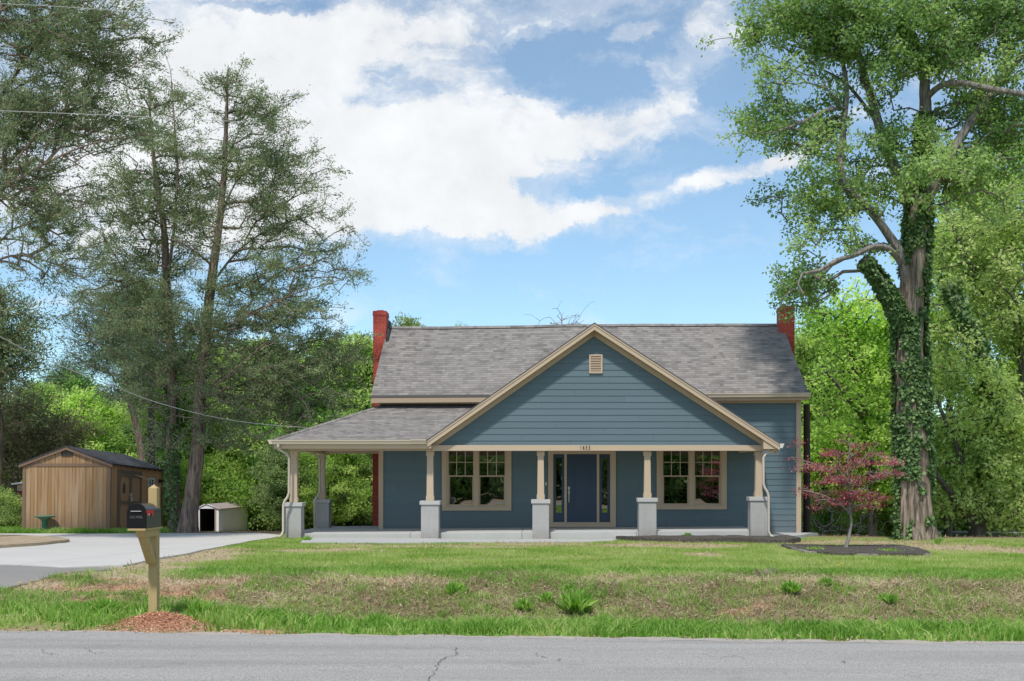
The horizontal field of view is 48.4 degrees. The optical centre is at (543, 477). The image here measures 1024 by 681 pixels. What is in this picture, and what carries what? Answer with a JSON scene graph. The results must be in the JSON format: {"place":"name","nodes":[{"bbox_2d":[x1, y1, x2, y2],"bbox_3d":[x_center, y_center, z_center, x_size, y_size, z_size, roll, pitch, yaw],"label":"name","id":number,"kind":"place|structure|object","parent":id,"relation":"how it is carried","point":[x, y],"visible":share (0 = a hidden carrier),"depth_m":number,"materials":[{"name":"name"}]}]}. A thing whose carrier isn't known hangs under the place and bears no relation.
{"place":"outdoors","nodes":[
{"label":"outdoors","id":0,"kind":"place"},
{"bbox_2d":[0,3,136,12],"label":"overhead wire","id":1,"kind":"object","parent":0,"point":[70,7],"visible":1,"depth_m":16.21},
{"bbox_2d":[0,525,172,533],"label":"grass","id":2,"kind":"structure","parent":0,"point":[20,529],"depth_m":34.02,"materials":[{"name":"green plant"}]},
{"bbox_2d":[0,110,258,122],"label":"overhead wire","id":3,"kind":"object","parent":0,"point":[131,116],"visible":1,"depth_m":16.39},
{"bbox_2d":[0,533,278,567],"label":"driveway","id":4,"kind":"structure","parent":0,"point":[107,550],"depth_m":24.48,"materials":[{"name":"concrete"}]},
{"bbox_2d":[0,631,1023,680],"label":"road","id":5,"kind":"structure","parent":0,"point":[76,656],"depth_m":10.06,"materials":[{"name":"grey asphalt"}]},
{"bbox_2d":[0,531,1023,641],"bbox_3d":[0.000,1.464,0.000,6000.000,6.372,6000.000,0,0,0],"label":"ground","id":6,"kind":"structure","parent":0,"point":[45,626],"depth_m":15.58,"materials":[{"name":"green plant"}]},
{"bbox_2d":[0,485,21,527],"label":"shrub","id":7,"kind":"object","parent":6,"relation":"on","point":[10,508],"visible":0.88,"depth_m":39.67,"materials":[{"name":"green plant"}]},
{"bbox_2d":[11,482,21,520],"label":"brick outbuilding","id":8,"kind":"structure","parent":6,"relation":"on","point":[19,486],"depth_m":41.99,"materials":[{"name":"white metal"}]},
{"bbox_2d":[0,534,68,547],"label":"straw bed","id":9,"kind":"object","parent":6,"relation":"on","point":[8,540],"visible":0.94,"depth_m":27.10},
{"bbox_2d":[5,378,68,475],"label":"woodland tree","id":10,"kind":"object","parent":6,"relation":"on","point":[47,389],"visible":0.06,"depth_m":51.77,"materials":[{"name":"green plant"}]},
{"bbox_2d":[0,260,82,526],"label":"cedar tree","id":11,"kind":"object","parent":6,"relation":"on","point":[10,354],"visible":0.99,"depth_m":39.93,"materials":[{"name":"green plant"}]},
{"bbox_2d":[33,515,55,529],"bbox_3d":[-15.010,1.434,34.250,0.630,0.573,0.630,0,0,0],"label":"birdbath","id":12,"kind":"object","parent":6,"relation":"on","point":[44,519],"visible":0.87,"depth_m":34.17,"materials":[{"name":"green ceramic"}]},
{"bbox_2d":[0,565,109,587],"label":"driveway apron","id":13,"kind":"object","parent":6,"relation":"on","point":[10,575],"visible":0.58,"depth_m":17.84,"materials":[{"name":"concrete"}]},
{"bbox_2d":[2,375,115,499],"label":"tree","id":14,"kind":"object","parent":6,"relation":"on","point":[21,443],"visible":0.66,"depth_m":42.53,"materials":[{"name":"green plant"}]},
{"bbox_2d":[31,351,100,396],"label":"pine tree","id":15,"kind":"object","parent":6,"relation":"on","point":[61,368],"visible":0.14,"depth_m":57.40,"materials":[{"name":"green plant"}]},
{"bbox_2d":[58,572,88,591],"bbox_3d":[-6.364,1.411,15.538,0.409,0.386,0.459,0,0,32],"label":"weed clump","id":16,"kind":"object","parent":6,"relation":"on","point":[72,582],"visible":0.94,"depth_m":15.47,"materials":[{"name":"green plant"}]},
{"bbox_2d":[39,369,109,399],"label":"woodland tree","id":17,"kind":"object","parent":6,"relation":"on","point":[73,381],"visible":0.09,"depth_m":57.25,"materials":[{"name":"green plant"}]},
{"bbox_2d":[27,378,137,458],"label":"woodland tree","id":18,"kind":"object","parent":6,"relation":"on","point":[104,413],"visible":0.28,"depth_m":49.38,"materials":[{"name":"green plant"}]},
{"bbox_2d":[18,446,164,529],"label":"wooden shed","id":19,"kind":"structure","parent":6,"relation":"on","point":[69,487],"depth_m":34.65,"materials":[{"name":"brown wood"}]},
{"bbox_2d":[118,473,131,527],"bbox_3d":[-13.149,0.764,35.782,0.102,1.810,0.960,0,-2,0],"label":"door","id":20,"kind":"structure","parent":19,"relation":"in","point":[125,498],"depth_m":35.73,"materials":[{"name":"brown wood"}]},
{"bbox_2d":[131,474,141,504],"bbox_3d":[-13.149,0.796,36.761,0.102,1.810,0.960,0,-2,0],"label":"door","id":21,"kind":"structure","parent":19,"relation":"in","point":[136,481],"depth_m":36.83,"materials":[{"name":"brown wood"}]},
{"bbox_2d":[148,478,154,487],"bbox_3d":[-13.185,0.260,38.275,0.030,0.480,0.550,0,-2,0],"label":"window","id":22,"kind":"structure","parent":19,"relation":"in","point":[150,483],"depth_m":38.24,"materials":[{"name":"grey glass"}]},
{"bbox_2d":[0,0,189,313],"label":"cedar tree","id":23,"kind":"object","parent":6,"relation":"on","point":[39,37],"visible":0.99,"depth_m":27.13,"materials":[{"name":"green plant"}]},
{"bbox_2d":[42,278,165,461],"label":"pine tree","id":24,"kind":"object","parent":6,"relation":"on","point":[107,368],"visible":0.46,"depth_m":43.53,"materials":[{"name":"green plant"}]},
{"bbox_2d":[86,592,124,611],"bbox_3d":[-5.317,1.509,13.771,0.502,0.278,0.431,0,0,0],"label":"weed clump","id":25,"kind":"object","parent":6,"relation":"on","point":[104,601],"visible":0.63,"depth_m":13.73,"materials":[{"name":"green plant"}]},
{"bbox_2d":[109,394,140,432],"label":"woodland tree","id":26,"kind":"object","parent":6,"relation":"on","point":[122,412],"visible":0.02,"depth_m":53.56,"materials":[{"name":"green plant"}]},
{"bbox_2d":[98,421,180,458],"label":"woodland tree","id":27,"kind":"object","parent":6,"relation":"on","point":[120,449],"visible":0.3,"depth_m":49.45,"materials":[{"name":"green plant"}]},
{"bbox_2d":[128,485,162,612],"bbox_3d":[-4.614,0.984,13.200,0.199,1.807,0.600,0,0,0],"label":"mailbox post","id":28,"kind":"object","parent":6,"relation":"on","point":[149,540],"visible":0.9,"depth_m":13.35,"materials":[{"name":"brown wood"}]},
{"bbox_2d":[127,503,160,528],"bbox_3d":[-4.622,0.436,13.197,0.235,0.288,0.545,0,0,0],"label":"mailbox","id":29,"kind":"object","parent":28,"relation":"on","point":[143,515],"visible":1,"depth_m":12.94,"materials":[{"name":"black metal"}]},
{"bbox_2d":[127,503,146,528],"bbox_3d":[-4.629,0.436,12.947,0.221,0.288,0.044,0,0,0],"label":"door","id":30,"kind":"structure","parent":29,"relation":"in","point":[136,512],"depth_m":12.94,"materials":[{"name":"black metal"}]},
{"bbox_2d":[98,275,194,464],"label":"pine tree","id":31,"kind":"object","parent":6,"relation":"on","point":[152,462],"visible":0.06,"depth_m":46.90,"materials":[{"name":"green plant"}]},
{"bbox_2d":[82,610,214,632],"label":"clay crumbs","id":32,"kind":"object","parent":6,"relation":"on","point":[154,614],"visible":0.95,"depth_m":12.54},
{"bbox_2d":[116,350,234,470],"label":"woodland tree","id":33,"kind":"object","parent":6,"relation":"on","point":[182,425],"visible":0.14,"depth_m":51.01,"materials":[{"name":"green plant"}]},
{"bbox_2d":[146,450,210,526],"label":"woodland tree","id":34,"kind":"object","parent":6,"relation":"on","point":[184,470],"visible":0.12,"depth_m":47.78,"materials":[{"name":"green plant"}]},
{"bbox_2d":[54,49,318,532],"bbox_3d":[-11.165,-5.602,35.578,7.883,15.032,5.634,0,0,-18],"label":"cedar tree","id":35,"kind":"object","parent":6,"relation":"on","point":[161,304],"visible":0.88,"depth_m":34.93,"materials":[{"name":"green plant"}]},
{"bbox_2d":[159,339,238,448],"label":"woodland tree","id":36,"kind":"object","parent":6,"relation":"on","point":[218,358],"visible":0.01,"depth_m":57.39,"materials":[{"name":"green plant"}]},
{"bbox_2d":[186,598,215,613],"bbox_3d":[-4.091,1.529,13.539,0.395,0.236,0.373,0,0,0],"label":"weed clump","id":37,"kind":"object","parent":6,"relation":"on","point":[199,605],"visible":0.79,"depth_m":13.51,"materials":[{"name":"green plant"}]},
{"bbox_2d":[162,448,263,530],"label":"shrub","id":38,"kind":"object","parent":6,"relation":"on","point":[218,486],"visible":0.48,"depth_m":48.89,"materials":[{"name":"green plant"}]},
{"bbox_2d":[198,502,248,531],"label":"metal shed","id":39,"kind":"structure","parent":6,"relation":"on","point":[218,517],"depth_m":46.54,"materials":[{"name":"white metal"}]},
{"bbox_2d":[208,430,265,466],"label":"woodland tree","id":40,"kind":"object","parent":6,"relation":"on","point":[243,451],"visible":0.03,"depth_m":52.80,"materials":[{"name":"green plant"}]},
{"bbox_2d":[210,334,278,456],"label":"woodland tree","id":41,"kind":"object","parent":6,"relation":"on","point":[249,341],"visible":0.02,"depth_m":55.16,"materials":[{"name":"green plant"}]},
{"bbox_2d":[139,53,388,532],"bbox_3d":[-8.771,-5.431,35.014,7.679,14.520,6.922,0,0,0],"label":"cedar tree","id":42,"kind":"object","parent":6,"relation":"on","point":[272,372],"visible":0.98,"depth_m":34.63,"materials":[{"name":"green plant"}]},
{"bbox_2d":[223,452,307,530],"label":"shrub","id":43,"kind":"object","parent":6,"relation":"on","point":[255,526],"visible":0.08,"depth_m":49.83,"materials":[{"name":"green plant"}]},
{"bbox_2d":[204,347,334,514],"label":"woodland tree","id":44,"kind":"object","parent":6,"relation":"on","point":[236,450],"visible":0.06,"depth_m":49.83,"materials":[{"name":"green plant"}]},
{"bbox_2d":[245,431,328,531],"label":"woodland tree","id":45,"kind":"object","parent":6,"relation":"on","point":[272,459],"visible":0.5,"depth_m":45.50,"materials":[{"name":"green plant"}]},
{"bbox_2d":[235,361,356,528],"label":"woodland tree","id":46,"kind":"object","parent":6,"relation":"on","point":[305,423],"visible":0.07,"depth_m":48.88,"materials":[{"name":"green plant"}]},
{"bbox_2d":[255,476,360,529],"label":"shrub","id":47,"kind":"object","parent":6,"relation":"on","point":[308,520],"visible":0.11,"depth_m":49.13,"materials":[{"name":"green plant"}]},
{"bbox_2d":[274,421,372,525],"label":"woodland tree","id":48,"kind":"object","parent":6,"relation":"on","point":[350,469],"visible":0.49,"depth_m":45.20,"materials":[{"name":"green plant"}]},
{"bbox_2d":[295,330,372,525],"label":"woodland tree","id":49,"kind":"object","parent":6,"relation":"on","point":[366,371],"visible":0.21,"depth_m":49.07,"materials":[{"name":"green plant"}]},
{"bbox_2d":[304,337,368,397],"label":"woodland tree","id":50,"kind":"object","parent":6,"relation":"on","point":[321,346],"depth_m":53.27,"materials":[{"name":"green plant"}]},
{"bbox_2d":[326,454,372,525],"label":"woodland tree","id":51,"kind":"object","parent":6,"relation":"on","point":[369,469],"visible":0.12,"depth_m":46.27,"materials":[{"name":"green plant"}]},
{"bbox_2d":[334,494,372,525],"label":"shrub","id":52,"kind":"object","parent":6,"relation":"on","point":[362,521],"visible":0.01,"depth_m":49.92,"materials":[{"name":"green plant"}]},
{"bbox_2d":[361,610,390,623],"bbox_3d":[-1.980,1.652,13.495,0.370,0.215,0.430,0,0,-41],"label":"weed clump","id":53,"kind":"object","parent":6,"relation":"on","point":[369,618],"visible":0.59,"depth_m":13.43,"materials":[{"name":"green plant"}]},
{"bbox_2d":[392,311,425,325],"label":"woodland tree","id":54,"kind":"object","parent":6,"relation":"on","point":[407,321],"depth_m":53.66,"materials":[{"name":"green plant"}]},
{"bbox_2d":[442,579,466,593],"bbox_3d":[-1.211,1.510,15.692,0.377,0.228,0.330,0,0,35],"label":"weed clump","id":55,"kind":"object","parent":6,"relation":"on","point":[450,588],"visible":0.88,"depth_m":15.64,"materials":[{"name":"green plant"}]},
{"bbox_2d":[301,537,617,543],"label":"front walk","id":56,"kind":"structure","parent":6,"relation":"on","point":[372,540],"depth_m":30.00,"materials":[{"name":"concrete"}]},
{"bbox_2d":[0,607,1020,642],"bbox_3d":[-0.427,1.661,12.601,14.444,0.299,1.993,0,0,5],"label":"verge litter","id":57,"kind":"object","parent":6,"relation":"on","point":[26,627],"visible":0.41,"depth_m":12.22,"materials":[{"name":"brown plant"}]},
{"bbox_2d":[0,592,1023,641],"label":"verge grass","id":58,"kind":"structure","parent":6,"relation":"on","point":[994,629],"depth_m":12.64,"materials":[{"name":"green plant"}]},
{"bbox_2d":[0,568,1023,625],"bbox_3d":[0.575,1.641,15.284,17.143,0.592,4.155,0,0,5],"label":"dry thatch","id":59,"kind":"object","parent":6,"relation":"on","point":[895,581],"visible":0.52,"depth_m":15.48,"materials":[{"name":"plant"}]},
{"bbox_2d":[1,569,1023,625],"bbox_3d":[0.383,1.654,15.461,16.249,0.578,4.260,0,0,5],"label":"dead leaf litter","id":60,"kind":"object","parent":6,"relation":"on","point":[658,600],"visible":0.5,"depth_m":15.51,"materials":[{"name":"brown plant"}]},
{"bbox_2d":[512,597,534,610],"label":"weed clump","id":61,"kind":"object","parent":6,"relation":"on","point":[521,603],"visible":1,"depth_m":14.89,"materials":[{"name":"green plant"}]},
{"bbox_2d":[26,630,1023,643],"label":"road shoulder","id":62,"kind":"object","parent":6,"relation":"on","point":[707,639],"visible":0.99,"depth_m":11.62},
{"bbox_2d":[268,305,810,538],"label":"house","id":63,"kind":"structure","parent":6,"relation":"on","point":[594,430],"depth_m":34.26,"materials":[{"name":"blue wood"}]},
{"bbox_2d":[0,336,308,427],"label":"overhead wire","id":64,"kind":"object","parent":63,"relation":"attached to","point":[137,395],"visible":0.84,"depth_m":29.11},
{"bbox_2d":[442,451,510,510],"bbox_3d":[-2.007,-0.020,34.380,2.092,2.030,0.284,0,0,0],"label":"window","id":65,"kind":"structure","parent":63,"relation":"in","point":[446,506],"depth_m":34.25,"materials":[{"name":"beige wood"}]},
{"bbox_2d":[567,454,596,521],"bbox_3d":[1.160,0.317,34.281,0.897,2.051,0.128,0,0,0],"label":"door","id":66,"kind":"structure","parent":63,"relation":"in","point":[581,468],"depth_m":34.30,"materials":[{"name":"blue paint"}]},
{"bbox_2d":[657,451,726,509],"bbox_3d":[4.468,-0.037,34.299,2.109,1.995,0.122,0,0,0],"label":"window","id":67,"kind":"structure","parent":63,"relation":"in","point":[690,505],"depth_m":34.25,"materials":[{"name":"beige wood"}]},
{"bbox_2d":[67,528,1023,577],"bbox_3d":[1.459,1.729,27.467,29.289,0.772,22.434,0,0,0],"label":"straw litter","id":68,"kind":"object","parent":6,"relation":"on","point":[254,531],"visible":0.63,"depth_m":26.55,"materials":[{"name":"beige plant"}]},
{"bbox_2d":[535,591,556,602],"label":"weed clump","id":69,"kind":"object","parent":6,"relation":"on","point":[547,596],"visible":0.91,"depth_m":15.37,"materials":[{"name":"green plant"}]},
{"bbox_2d":[82,535,1023,578],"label":"lawn grass","id":70,"kind":"structure","parent":6,"relation":"on","point":[737,554],"depth_m":21.70,"materials":[{"name":"green plant"}]},
{"bbox_2d":[524,301,593,324],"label":"bare tree","id":71,"kind":"object","parent":6,"relation":"on","point":[561,320],"visible":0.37,"depth_m":52.03,"materials":[{"name":"brown plant"}]},
{"bbox_2d":[562,583,576,590],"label":"weed clump","id":72,"kind":"object","parent":6,"relation":"on","point":[570,586],"visible":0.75,"depth_m":15.68,"materials":[{"name":"green plant"}]},
{"bbox_2d":[551,586,598,612],"bbox_3d":[0.417,1.583,14.795,0.589,0.377,0.603,0,0,-45],"label":"weed clump","id":73,"kind":"object","parent":6,"relation":"on","point":[580,600],"visible":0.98,"depth_m":14.73,"materials":[{"name":"green plant"}]},
{"bbox_2d":[583,610,618,623],"bbox_3d":[0.681,1.615,12.995,0.397,0.266,0.394,0,0,-40],"label":"weed clump","id":74,"kind":"object","parent":6,"relation":"on","point":[601,618],"visible":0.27,"depth_m":12.96,"materials":[{"name":"green plant"}]},
{"bbox_2d":[616,535,800,543],"bbox_3d":[4.466,1.647,30.265,4.908,0.210,2.973,0,0,0],"label":"mulch bed","id":75,"kind":"object","parent":6,"relation":"on","point":[784,539],"visible":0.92,"depth_m":29.63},
{"bbox_2d":[755,567,777,576],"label":"clump","id":76,"kind":"object","parent":6,"relation":"on","point":[759,572],"visible":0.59,"depth_m":16.55,"materials":[{"name":"beige plant"}]},
{"bbox_2d":[779,578,803,592],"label":"weed clump","id":77,"kind":"object","parent":6,"relation":"on","point":[792,587],"visible":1,"depth_m":15.23,"materials":[{"name":"green plant"}]},
{"bbox_2d":[768,532,817,537],"bbox_3d":[7.226,1.715,33.044,2.149,0.150,2.778,0,0,0],"label":"concrete pad","id":78,"kind":"object","parent":6,"relation":"on","point":[801,535],"visible":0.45,"depth_m":33.38,"materials":[{"name":"grey concrete"}]},
{"bbox_2d":[803,404,809,532],"bbox_3d":[8.450,0.023,36.500,0.236,4.755,0.230,0,0,0],"label":"wooden pole","id":79,"kind":"object","parent":6,"relation":"on","point":[806,452],"visible":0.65,"depth_m":36.41,"materials":[{"name":"wood"}]},
{"bbox_2d":[816,576,831,585],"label":"weed clump","id":80,"kind":"object","parent":6,"relation":"on","point":[825,581],"visible":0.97,"depth_m":15.68,"materials":[{"name":"green plant"}]},
{"bbox_2d":[801,439,859,535],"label":"woodland tree","id":81,"kind":"object","parent":6,"relation":"on","point":[826,513],"visible":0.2,"depth_m":46.59,"materials":[{"name":"green plant"}]},
{"bbox_2d":[801,478,865,535],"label":"shrub","id":82,"kind":"object","parent":6,"relation":"on","point":[844,534],"visible":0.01,"depth_m":49.24,"materials":[{"name":"green plant"}]},
{"bbox_2d":[795,333,882,498],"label":"woodland tree","id":83,"kind":"object","parent":6,"relation":"on","point":[801,354],"visible":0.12,"depth_m":51.07,"materials":[{"name":"green plant"}]},
{"bbox_2d":[801,483,894,536],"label":"shrub","id":84,"kind":"object","parent":6,"relation":"on","point":[828,530],"visible":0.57,"depth_m":40.96,"materials":[{"name":"brown plant"}]},
{"bbox_2d":[780,544,929,556],"bbox_3d":[7.025,1.602,24.829,3.094,0.258,5.419,0,0,0],"label":"planting bed","id":85,"kind":"object","parent":6,"relation":"on","point":[847,551],"visible":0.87,"depth_m":24.47,"materials":[{"name":"black soil"}]},
{"bbox_2d":[783,432,909,546],"bbox_3d":[6.843,0.309,25.899,2.866,2.720,1.716,0,0,0],"label":"japanese maple","id":86,"kind":"object","parent":85,"relation":"on","point":[849,495],"visible":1,"depth_m":25.82,"materials":[{"name":"red plant"}]},
{"bbox_2d":[877,547,905,551],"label":"weed clump","id":87,"kind":"object","parent":85,"relation":"on","point":[889,549],"visible":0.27,"depth_m":23.62,"materials":[{"name":"green plant"}]},
{"bbox_2d":[825,344,891,459],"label":"woodland tree","id":88,"kind":"object","parent":6,"relation":"on","point":[858,401],"visible":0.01,"depth_m":52.88,"materials":[{"name":"green plant"}]},
{"bbox_2d":[696,0,1023,540],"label":"ivy covered tree","id":89,"kind":"object","parent":6,"relation":"on","point":[920,176],"visible":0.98,"depth_m":31.33,"materials":[{"name":"green plant"}]},
{"bbox_2d":[795,276,938,536],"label":"woodland tree","id":90,"kind":"object","parent":6,"relation":"on","point":[874,365],"visible":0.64,"depth_m":43.42,"materials":[{"name":"green plant"}]},
{"bbox_2d":[795,318,955,467],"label":"woodland tree","id":91,"kind":"object","parent":6,"relation":"on","point":[801,332],"visible":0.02,"depth_m":53.91,"materials":[{"name":"green plant"}]},
{"bbox_2d":[875,593,899,603],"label":"weed clump","id":92,"kind":"object","parent":6,"relation":"on","point":[889,598],"visible":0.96,"depth_m":15.02,"materials":[{"name":"green plant"}]},
{"bbox_2d":[838,489,943,536],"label":"shrub","id":93,"kind":"object","parent":6,"relation":"on","point":[882,520],"visible":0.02,"depth_m":49.71,"materials":[{"name":"green plant"}]},
{"bbox_2d":[852,439,951,536],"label":"woodland tree","id":94,"kind":"object","parent":6,"relation":"on","point":[879,525],"visible":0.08,"depth_m":47.87,"materials":[{"name":"green plant"}]},
{"bbox_2d":[866,332,942,428],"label":"woodland tree","id":95,"kind":"object","parent":6,"relation":"on","point":[890,395],"visible":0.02,"depth_m":54.09,"materials":[{"name":"green plant"}]},
{"bbox_2d":[892,618,925,633],"bbox_3d":[3.996,1.634,12.387,0.481,0.216,0.364,0,0,0],"label":"weed clump","id":96,"kind":"object","parent":6,"relation":"on","point":[911,626],"visible":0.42,"depth_m":12.35,"materials":[{"name":"green plant"}]},
{"bbox_2d":[801,529,1023,536],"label":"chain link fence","id":97,"kind":"object","parent":6,"relation":"on","point":[966,531],"visible":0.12,"depth_m":48.99,"materials":[{"name":"metal"}]},
{"bbox_2d":[932,535,942,543],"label":"weed clump","id":98,"kind":"object","parent":6,"relation":"on","point":[937,540],"visible":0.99,"depth_m":28.58,"materials":[{"name":"green plant"}]},
{"bbox_2d":[884,206,1017,536],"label":"woodland tree","id":99,"kind":"object","parent":6,"relation":"on","point":[932,314],"visible":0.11,"depth_m":47.63,"materials":[{"name":"green plant"}]},
{"bbox_2d":[881,281,1023,536],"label":"woodland tree","id":100,"kind":"object","parent":6,"relation":"on","point":[982,473],"visible":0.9,"depth_m":39.23,"materials":[{"name":"green plant"}]},
{"bbox_2d":[937,476,993,535],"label":"shrub","id":101,"kind":"object","parent":6,"relation":"on","point":[957,526],"visible":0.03,"depth_m":49.95,"materials":[{"name":"green plant"}]},
{"bbox_2d":[930,180,1023,502],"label":"woodland tree","id":102,"kind":"object","parent":6,"relation":"on","point":[989,281],"visible":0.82,"depth_m":41.39,"materials":[{"name":"green plant"}]},
{"bbox_2d":[933,140,1023,461],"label":"woodland tree","id":103,"kind":"object","parent":6,"relation":"on","point":[1004,186],"visible":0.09,"depth_m":51.17,"materials":[{"name":"green plant"}]},
{"bbox_2d":[937,491,1021,536],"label":"shrub","id":104,"kind":"object","parent":6,"relation":"on","point":[963,529],"visible":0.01,"depth_m":50.42,"materials":[{"name":"green plant"}]},
{"bbox_2d":[942,365,1019,469],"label":"woodland tree","id":105,"kind":"object","parent":6,"relation":"on","point":[965,410],"visible":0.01,"depth_m":54.53,"materials":[{"name":"green plant"}]},
{"bbox_2d":[941,484,1023,536],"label":"shrub","id":106,"kind":"object","parent":6,"relation":"on","point":[993,529],"visible":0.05,"depth_m":49.48,"materials":[{"name":"green plant"}]},
{"bbox_2d":[944,324,1023,496],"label":"woodland tree","id":107,"kind":"object","parent":6,"relation":"on","point":[1014,365],"visible":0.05,"depth_m":51.02,"materials":[{"name":"green plant"}]},
{"bbox_2d":[0,0,1023,414],"label":"sky","id":108,"kind":"structure","parent":0,"point":[508,160],"materials":[{"name":"blue"}]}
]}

